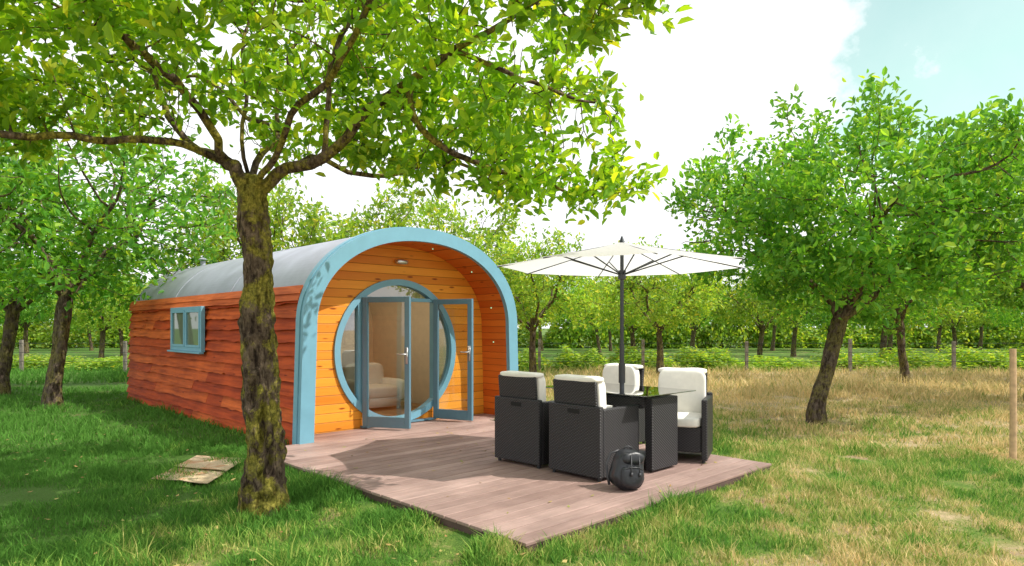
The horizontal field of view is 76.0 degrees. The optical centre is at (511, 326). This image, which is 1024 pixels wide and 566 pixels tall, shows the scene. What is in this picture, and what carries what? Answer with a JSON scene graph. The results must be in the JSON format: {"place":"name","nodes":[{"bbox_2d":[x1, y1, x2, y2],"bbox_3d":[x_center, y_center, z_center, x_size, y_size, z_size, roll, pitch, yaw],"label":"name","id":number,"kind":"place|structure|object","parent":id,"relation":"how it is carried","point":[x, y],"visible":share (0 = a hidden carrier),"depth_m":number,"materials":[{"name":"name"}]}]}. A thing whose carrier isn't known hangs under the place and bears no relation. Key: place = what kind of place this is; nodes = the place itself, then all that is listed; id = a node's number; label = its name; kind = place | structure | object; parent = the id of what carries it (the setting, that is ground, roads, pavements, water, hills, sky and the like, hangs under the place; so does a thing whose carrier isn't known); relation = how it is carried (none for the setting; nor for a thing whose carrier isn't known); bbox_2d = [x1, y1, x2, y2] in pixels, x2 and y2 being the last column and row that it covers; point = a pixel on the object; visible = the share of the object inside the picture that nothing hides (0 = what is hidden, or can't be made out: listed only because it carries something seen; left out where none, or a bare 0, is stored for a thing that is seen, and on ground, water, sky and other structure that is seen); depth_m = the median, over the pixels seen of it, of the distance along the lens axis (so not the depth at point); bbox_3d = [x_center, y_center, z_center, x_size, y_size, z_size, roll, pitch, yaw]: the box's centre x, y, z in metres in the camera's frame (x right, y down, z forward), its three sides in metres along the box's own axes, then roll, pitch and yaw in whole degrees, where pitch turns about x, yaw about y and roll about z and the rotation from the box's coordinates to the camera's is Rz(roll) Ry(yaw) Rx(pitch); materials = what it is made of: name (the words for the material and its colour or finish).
{"place":"outdoors","nodes":[
{"label":"outdoors","id":0,"kind":"place"},
{"bbox_2d":[0,328,1023,565],"bbox_3d":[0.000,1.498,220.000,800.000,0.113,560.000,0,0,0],"label":"ground","id":1,"kind":"structure","parent":0,"point":[47,493],"depth_m":5.72,"materials":[{"name":"green plant"}]},
{"bbox_2d":[0,139,143,394],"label":"apple tree","id":2,"kind":"object","parent":1,"relation":"on","point":[10,326],"visible":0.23,"depth_m":14.28,"materials":[{"name":"green plant"}]},
{"bbox_2d":[0,96,237,407],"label":"apple tree","id":3,"kind":"object","parent":1,"relation":"on","point":[111,250],"visible":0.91,"depth_m":11.94,"materials":[{"name":"green plant"}]},
{"bbox_2d":[151,455,238,483],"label":"paving slabs","id":4,"kind":"object","parent":1,"relation":"on","point":[196,462],"visible":0.84,"depth_m":6.62,"materials":[{"name":"beige stone"}]},
{"bbox_2d":[148,162,364,278],"bbox_3d":[-6.951,-1.538,18.650,6.007,6.215,6.166,0,0,-29],"label":"apple tree","id":5,"kind":"object","parent":1,"relation":"on","point":[320,233],"visible":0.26,"depth_m":17.46,"materials":[{"name":"green plant"}]},
{"bbox_2d":[126,227,517,444],"bbox_3d":[-3.835,0.070,11.617,3.672,2.960,7.677,0,0,-44],"label":"wooden camping pod","id":6,"kind":"object","parent":1,"relation":"on","point":[399,327],"visible":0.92,"depth_m":9.74,"materials":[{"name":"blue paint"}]},
{"bbox_2d":[173,312,197,344],"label":"side window glass","id":7,"kind":"structure","parent":6,"relation":"in","point":[192,317],"depth_m":10.44,"materials":[{"name":"grey"}]},
{"bbox_2d":[167,306,204,353],"bbox_3d":[-5.229,0.055,10.490,0.100,0.730,1.550,0,0,-44],"label":"side window frame","id":8,"kind":"structure","parent":6,"relation":"in","point":[182,348],"depth_m":10.35,"materials":[{"name":"blue paint"}]},
{"bbox_2d":[362,296,410,428],"bbox_3d":[-1.689,0.480,8.806,0.700,1.759,0.170,0,0,16],"label":"left door","id":9,"kind":"structure","parent":6,"relation":"in","point":[367,421],"depth_m":8.77,"materials":[{"name":"paint"}]},
{"bbox_2d":[433,299,472,420],"bbox_3d":[-0.864,0.480,9.590,0.660,1.759,0.170,0,0,26],"label":"right door","id":10,"kind":"structure","parent":6,"relation":"in","point":[467,414],"depth_m":9.56,"materials":[{"name":"paint"}]},
{"bbox_2d":[0,0,711,519],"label":"apple tree","id":11,"kind":"object","parent":1,"relation":"on","point":[310,102],"visible":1,"depth_m":4.97,"materials":[{"name":"green plant"}]},
{"bbox_2d":[7,426,716,565],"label":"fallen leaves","id":12,"kind":"object","parent":1,"relation":"on","point":[440,550],"visible":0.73,"depth_m":5.16,"materials":[{"name":"green plant"}]},
{"bbox_2d":[331,173,525,298],"bbox_3d":[-2.851,-1.663,20.671,6.268,6.485,6.434,0,0,37],"label":"apple tree","id":13,"kind":"object","parent":1,"relation":"on","point":[433,210],"visible":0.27,"depth_m":19.77,"materials":[{"name":"green plant"}]},
{"bbox_2d":[0,290,1023,371],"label":"hedge","id":14,"kind":"object","parent":1,"relation":"on","point":[560,338],"visible":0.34,"depth_m":44.92,"materials":[{"name":"green plant"}]},
{"bbox_2d":[0,254,1023,365],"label":"distant orchard trees","id":15,"kind":"object","parent":1,"relation":"on","point":[752,312],"visible":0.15,"depth_m":26.47,"materials":[{"name":"green plant"}]},
{"bbox_2d":[13,339,1023,371],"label":"wire fence","id":16,"kind":"object","parent":1,"relation":"on","point":[21,352],"visible":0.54,"depth_m":21.43,"materials":[{"name":"metal"}]},
{"bbox_2d":[284,413,771,553],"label":"wooden deck","id":17,"kind":"structure","parent":1,"relation":"on","point":[479,486],"depth_m":5.92,"materials":[{"name":"brown wood"}]},
{"bbox_2d":[495,370,553,468],"bbox_3d":[0.245,0.912,6.733,0.620,0.929,0.600,0,0,44],"label":"rattan armchair","id":18,"kind":"object","parent":17,"relation":"on","point":[521,419],"visible":0.88,"depth_m":6.47,"materials":[{"name":"wicker"}]},
{"bbox_2d":[549,374,638,481],"bbox_3d":[0.772,0.913,6.186,0.601,0.929,0.620,0,0,-44],"label":"rattan armchair","id":19,"kind":"object","parent":17,"relation":"on","point":[589,431],"visible":0.99,"depth_m":5.95,"materials":[{"name":"wicker"}]},
{"bbox_2d":[546,383,692,470],"bbox_3d":[1.055,0.995,6.707,0.840,0.725,1.360,0,0,-44],"label":"patio table","id":20,"kind":"object","parent":17,"relation":"on","point":[661,452],"visible":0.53,"depth_m":6.27,"materials":[{"name":"black wicker"}]},
{"bbox_2d":[497,236,744,395],"bbox_3d":[1.125,0.227,6.706,2.370,2.300,2.370,0,0,-26],"label":"garden parasol","id":21,"kind":"object","parent":17,"relation":"on","point":[621,260],"visible":0.93,"depth_m":6.87,"materials":[{"name":"fabric"}]},
{"bbox_2d":[603,363,644,443],"bbox_3d":[1.177,0.913,7.740,0.601,0.929,0.620,0,0,-42],"label":"rattan armchair","id":22,"kind":"object","parent":17,"relation":"on","point":[634,374],"visible":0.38,"depth_m":7.71,"materials":[{"name":"fabric"}]},
{"bbox_2d":[605,445,643,489],"bbox_3d":[0.981,1.195,5.544,0.333,0.370,0.248,8,-9,-22],"label":"backpack","id":23,"kind":"object","parent":17,"relation":"on","point":[626,472],"visible":1,"depth_m":5.47,"materials":[{"name":"black fabric"}]},
{"bbox_2d":[645,367,712,463],"bbox_3d":[1.776,0.912,6.933,0.620,0.929,0.603,0,0,22],"label":"rattan armchair","id":24,"kind":"object","parent":17,"relation":"on","point":[695,420],"visible":0.71,"depth_m":6.95,"materials":[{"name":"fabric"}]},
{"bbox_2d":[482,219,612,371],"bbox_3d":[0.503,-0.717,18.308,4.557,4.594,4.440,0,0,29],"label":"apple tree","id":25,"kind":"object","parent":1,"relation":"on","point":[527,315],"visible":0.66,"depth_m":17.78,"materials":[{"name":"green plant"}]},
{"bbox_2d":[587,229,737,375],"bbox_3d":[4.467,-0.663,19.696,4.396,4.432,4.283,0,0,21],"label":"apple tree","id":26,"kind":"object","parent":1,"relation":"on","point":[683,308],"visible":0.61,"depth_m":19.17,"materials":[{"name":"green plant"}]},
{"bbox_2d":[661,52,1023,425],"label":"apple tree","id":27,"kind":"object","parent":1,"relation":"on","point":[810,181],"visible":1,"depth_m":9.12,"materials":[{"name":"green plant"}]},
{"bbox_2d":[808,205,997,382],"bbox_3d":[10.214,-0.942,17.411,4.534,5.011,5.014,0,0,4],"label":"apple tree","id":28,"kind":"object","parent":1,"relation":"on","point":[899,327],"visible":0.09,"depth_m":17.36,"materials":[{"name":"green plant"}]},
{"bbox_2d":[875,107,1023,398],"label":"apple tree","id":29,"kind":"object","parent":1,"relation":"on","point":[1011,291],"visible":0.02,"depth_m":13.01,"materials":[{"name":"green plant"}]},
{"bbox_2d":[954,275,1023,318],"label":"apple tree","id":30,"kind":"object","parent":1,"relation":"on","point":[1001,297],"visible":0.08,"depth_m":18.40,"materials":[{"name":"green plant"}]},
{"bbox_2d":[1009,349,1016,459],"bbox_3d":[5.584,0.900,7.300,0.073,1.300,0.070,0,0,0],"label":"wooden stake","id":31,"kind":"object","parent":1,"relation":"on","point":[1013,403],"visible":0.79,"depth_m":7.28,"materials":[{"name":"brown wood"}]},
{"bbox_2d":[0,0,1023,327],"label":"sky","id":32,"kind":"structure","parent":0,"point":[742,56],"materials":[{"name":"white"}]}
]}

